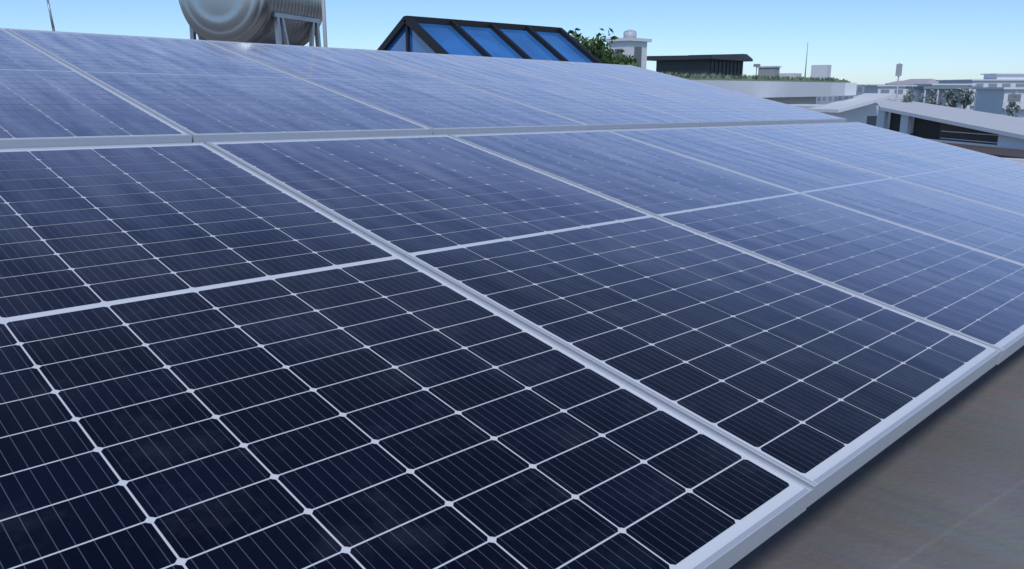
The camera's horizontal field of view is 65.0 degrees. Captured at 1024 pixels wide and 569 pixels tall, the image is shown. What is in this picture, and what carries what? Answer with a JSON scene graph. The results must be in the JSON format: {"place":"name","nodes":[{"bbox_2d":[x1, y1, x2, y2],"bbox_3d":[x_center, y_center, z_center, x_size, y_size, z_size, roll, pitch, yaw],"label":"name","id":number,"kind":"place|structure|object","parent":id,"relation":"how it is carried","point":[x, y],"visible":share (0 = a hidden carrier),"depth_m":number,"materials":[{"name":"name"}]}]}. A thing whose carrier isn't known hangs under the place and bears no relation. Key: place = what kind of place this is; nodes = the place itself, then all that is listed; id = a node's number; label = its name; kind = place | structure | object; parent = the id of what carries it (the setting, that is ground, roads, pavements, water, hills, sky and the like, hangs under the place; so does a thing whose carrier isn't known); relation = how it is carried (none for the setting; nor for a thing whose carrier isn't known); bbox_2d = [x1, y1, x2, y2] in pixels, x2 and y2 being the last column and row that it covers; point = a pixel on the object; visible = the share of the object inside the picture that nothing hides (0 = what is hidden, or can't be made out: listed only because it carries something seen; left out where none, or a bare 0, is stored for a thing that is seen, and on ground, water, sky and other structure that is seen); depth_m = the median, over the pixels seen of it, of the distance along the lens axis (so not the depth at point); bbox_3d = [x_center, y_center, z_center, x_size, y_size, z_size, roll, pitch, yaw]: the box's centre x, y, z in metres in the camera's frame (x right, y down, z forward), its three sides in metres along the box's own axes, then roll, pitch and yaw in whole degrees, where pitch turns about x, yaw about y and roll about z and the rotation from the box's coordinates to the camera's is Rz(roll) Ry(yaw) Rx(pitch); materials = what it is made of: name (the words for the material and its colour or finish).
{"place":"outdoors","nodes":[
{"label":"outdoors","id":0,"kind":"place"},
{"bbox_2d":[0,0,1023,84],"label":"sky","id":1,"kind":"structure","parent":0,"point":[863,41],"materials":[{"name":"blue"}]},
{"bbox_2d":[729,345,1023,568],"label":"roof deck","id":2,"kind":"structure","parent":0,"point":[942,487],"depth_m":1.68,"materials":[{"name":"grey concrete"}]},
{"bbox_2d":[47,0,54,30],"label":"aerial pole","id":3,"kind":"object","parent":2,"relation":"on","point":[51,19],"visible":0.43,"depth_m":13.99,"materials":[{"name":"metal"}]},
{"bbox_2d":[179,0,327,46],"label":"water tank","id":4,"kind":"object","parent":2,"relation":"on","point":[290,22],"visible":0.69,"depth_m":7.51,"materials":[{"name":"silver metal"}]},
{"bbox_2d":[377,16,603,63],"bbox_3d":[-0.359,-3.372,13.380,3.505,1.898,2.989,-13,19,-43],"label":"glass skylight","id":5,"kind":"object","parent":2,"relation":"on","point":[418,34],"visible":0.33,"depth_m":12.67,"materials":[{"name":"blue glass"}]},
{"bbox_2d":[816,79,938,103],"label":"distant town roofs","id":6,"kind":"structure","parent":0,"point":[832,99],"depth_m":275.88,"materials":[{"name":"paint"}]},
{"bbox_2d":[862,85,916,99],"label":"building","id":7,"kind":"structure","parent":0,"point":[885,89],"depth_m":190.18,"materials":[{"name":"clear paint"}]},
{"bbox_2d":[914,84,975,109],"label":"building","id":8,"kind":"structure","parent":0,"point":[968,107],"depth_m":170.02,"materials":[{"name":"clear paint"}]},
{"bbox_2d":[972,87,1023,117],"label":"white block","id":9,"kind":"structure","parent":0,"point":[993,100],"depth_m":121.60,"materials":[{"name":"clear paint"}]},
{"bbox_2d":[980,73,1023,78],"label":"building","id":10,"kind":"structure","parent":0,"point":[1005,76],"depth_m":202.82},
{"bbox_2d":[1005,158,1023,162],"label":"roof parapet","id":11,"kind":"structure","parent":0,"point":[1018,160],"depth_m":6.56,"materials":[{"name":"white concrete"}]},
{"label":"ground","id":12,"kind":"structure","parent":0,"visible":0},
{"bbox_2d":[606,30,651,68],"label":"stair tower","id":13,"kind":"structure","parent":12,"relation":"on","point":[629,43],"depth_m":60.75,"materials":[{"name":"paint"}]},
{"bbox_2d":[647,44,851,103],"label":"green roof house","id":14,"kind":"structure","parent":12,"relation":"on","point":[796,91],"depth_m":50.17,"materials":[{"name":"paint"}]},
{"bbox_2d":[660,71,847,80],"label":"green roof planting","id":15,"kind":"object","parent":14,"relation":"on","point":[712,75],"visible":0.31,"depth_m":45.52,"materials":[{"name":"green plant"}]},
{"bbox_2d":[789,83,895,125],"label":"building","id":16,"kind":"structure","parent":12,"relation":"on","point":[859,108],"depth_m":42.74,"materials":[{"name":"paint"}]},
{"bbox_2d":[895,63,902,100],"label":"utility mast","id":17,"kind":"object","parent":12,"relation":"on","point":[898,73],"visible":0.57,"depth_m":110.14,"materials":[{"name":"white metal"}]},
{"bbox_2d":[902,85,915,101],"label":"tree","id":18,"kind":"object","parent":12,"relation":"on","point":[909,98],"visible":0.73,"depth_m":109.93,"materials":[{"name":"green plant"}]},
{"bbox_2d":[917,92,925,102],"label":"tree","id":19,"kind":"object","parent":12,"relation":"on","point":[921,100],"visible":0.25,"depth_m":119.59,"materials":[{"name":"green plant"}]},
{"bbox_2d":[926,89,941,104],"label":"tree","id":20,"kind":"object","parent":12,"relation":"on","point":[931,100],"visible":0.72,"depth_m":149.53,"materials":[{"name":"green plant"}]},
{"bbox_2d":[906,86,980,109],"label":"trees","id":21,"kind":"object","parent":12,"relation":"on","point":[926,90],"visible":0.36,"depth_m":153.09,"materials":[{"name":"green plant"}]},
{"bbox_2d":[869,98,1023,158],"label":"building","id":22,"kind":"structure","parent":12,"relation":"on","point":[999,135],"depth_m":92.86,"materials":[{"name":"paint"}]},
{"bbox_2d":[942,89,964,107],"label":"tree","id":23,"kind":"object","parent":12,"relation":"on","point":[952,99],"visible":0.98,"depth_m":139.47,"materials":[{"name":"green plant"}]},
{"bbox_2d":[956,86,975,108],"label":"tree","id":24,"kind":"object","parent":12,"relation":"on","point":[967,100],"visible":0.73,"depth_m":142.30,"materials":[{"name":"green plant"}]},
{"bbox_2d":[936,79,1023,108],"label":"building","id":25,"kind":"structure","parent":12,"relation":"on","point":[999,82],"depth_m":200.17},
{"bbox_2d":[1000,91,1020,116],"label":"tree","id":26,"kind":"object","parent":12,"relation":"on","point":[1010,110],"visible":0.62,"depth_m":99.79,"materials":[{"name":"green plant"}]},
{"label":"planter pedestals","id":27,"kind":"object","parent":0,"visible":0},
{"bbox_2d":[568,28,617,60],"bbox_3d":[1.399,-4.733,16.759,1.369,1.270,1.496,-2,14,-8],"label":"roof shrub","id":28,"kind":"object","parent":27,"relation":"on","point":[593,48],"visible":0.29,"depth_m":16.42,"materials":[{"name":"green plant"}]},
{"bbox_2d":[577,37,616,63],"bbox_3d":[1.630,-4.854,17.477,1.563,1.143,1.158,7,15,25],"label":"roof shrub","id":29,"kind":"object","parent":27,"relation":"on","point":[605,62],"visible":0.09,"depth_m":17.18,"materials":[{"name":"green plant"}]},
{"bbox_2d":[607,50,624,64],"bbox_3d":[2.292,-5.148,19.045,1.367,0.982,0.850,-13,19,-43],"label":"roof shrub","id":30,"kind":"object","parent":27,"relation":"on","point":[616,61],"visible":0.2,"depth_m":18.94,"materials":[{"name":"green plant"}]},
{"bbox_2d":[617,53,639,66],"bbox_3d":[2.529,-5.205,19.501,1.164,0.858,0.768,-13,19,-43],"label":"roof shrub","id":31,"kind":"object","parent":27,"relation":"on","point":[630,61],"visible":0.22,"depth_m":19.50,"materials":[{"name":"green plant"}]},
{"bbox_3d":[-0.473,-0.517,3.460,7.970,1.051,3.554,-13,19,-43],"label":"mounting structure","id":32,"kind":"object","parent":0,"visible":0},
{"bbox_2d":[0,28,191,148],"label":"solar panel","id":33,"kind":"object","parent":32,"relation":"on","point":[47,100],"visible":0.98,"depth_m":2.66,"materials":[{"name":"glass"}]},
{"bbox_2d":[5,28,432,142],"bbox_3d":[-1.390,-0.918,3.586,0.992,0.042,2.075,-12,30,-44],"label":"solar panel","id":34,"kind":"object","parent":32,"relation":"on","point":[204,91],"visible":0.97,"depth_m":3.35,"materials":[{"name":"glass"}]},
{"bbox_2d":[206,40,589,134],"bbox_3d":[-0.681,-1.071,4.277,0.992,0.040,2.075,-12,30,-44],"label":"solar panel","id":35,"kind":"object","parent":32,"relation":"on","point":[438,105],"visible":0.96,"depth_m":4.08,"materials":[{"name":"glass"}]},
{"bbox_2d":[0,142,812,568],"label":"solar panel","id":36,"kind":"object","parent":32,"relation":"on","point":[210,358],"visible":1,"depth_m":1.23,"materials":[{"name":"glass"}]},
{"bbox_2d":[355,49,700,129],"bbox_3d":[0.025,-1.224,4.966,0.992,0.040,2.075,-12,30,-44],"label":"solar panel","id":37,"kind":"object","parent":32,"relation":"on","point":[595,110],"visible":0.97,"depth_m":4.79,"materials":[{"name":"glass"}]},
{"bbox_2d":[206,134,1000,506],"bbox_3d":[0.098,-0.128,2.230,0.992,0.042,2.075,-12,30,-44],"label":"solar panel","id":38,"kind":"object","parent":32,"relation":"on","point":[820,388],"visible":0.97,"depth_m":1.90,"materials":[{"name":"glass"}]},
{"bbox_2d":[471,56,782,126],"bbox_3d":[0.732,-1.375,5.654,0.992,0.040,2.075,-12,30,-44],"label":"solar panel","id":39,"kind":"object","parent":32,"relation":"on","point":[705,113],"visible":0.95,"depth_m":5.50,"materials":[{"name":"glass"}]},
{"bbox_2d":[559,61,846,123],"bbox_3d":[1.443,-1.527,6.344,0.992,0.040,2.075,-12,30,-44],"label":"solar panel","id":40,"kind":"object","parent":32,"relation":"on","point":[788,113],"visible":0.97,"depth_m":6.20,"materials":[{"name":"glass"}]},
{"bbox_2d":[450,130,1023,364],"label":"solar panel","id":41,"kind":"object","parent":32,"relation":"on","point":[969,292],"visible":0.99,"depth_m":2.71,"materials":[{"name":"glass"}]},
{"bbox_2d":[608,126,1023,263],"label":"solar panel","id":42,"kind":"object","parent":32,"relation":"on","point":[994,230],"visible":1,"depth_m":3.57,"materials":[{"name":"glass"}]},
{"bbox_2d":[715,124,1023,214],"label":"solar panel","id":43,"kind":"object","parent":32,"relation":"on","point":[999,192],"visible":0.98,"depth_m":4.39,"materials":[{"name":"glass"}]},
{"bbox_2d":[799,122,1023,183],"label":"solar panel","id":44,"kind":"object","parent":32,"relation":"on","point":[1000,167],"visible":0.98,"depth_m":5.19,"materials":[{"name":"glass"}]}
]}

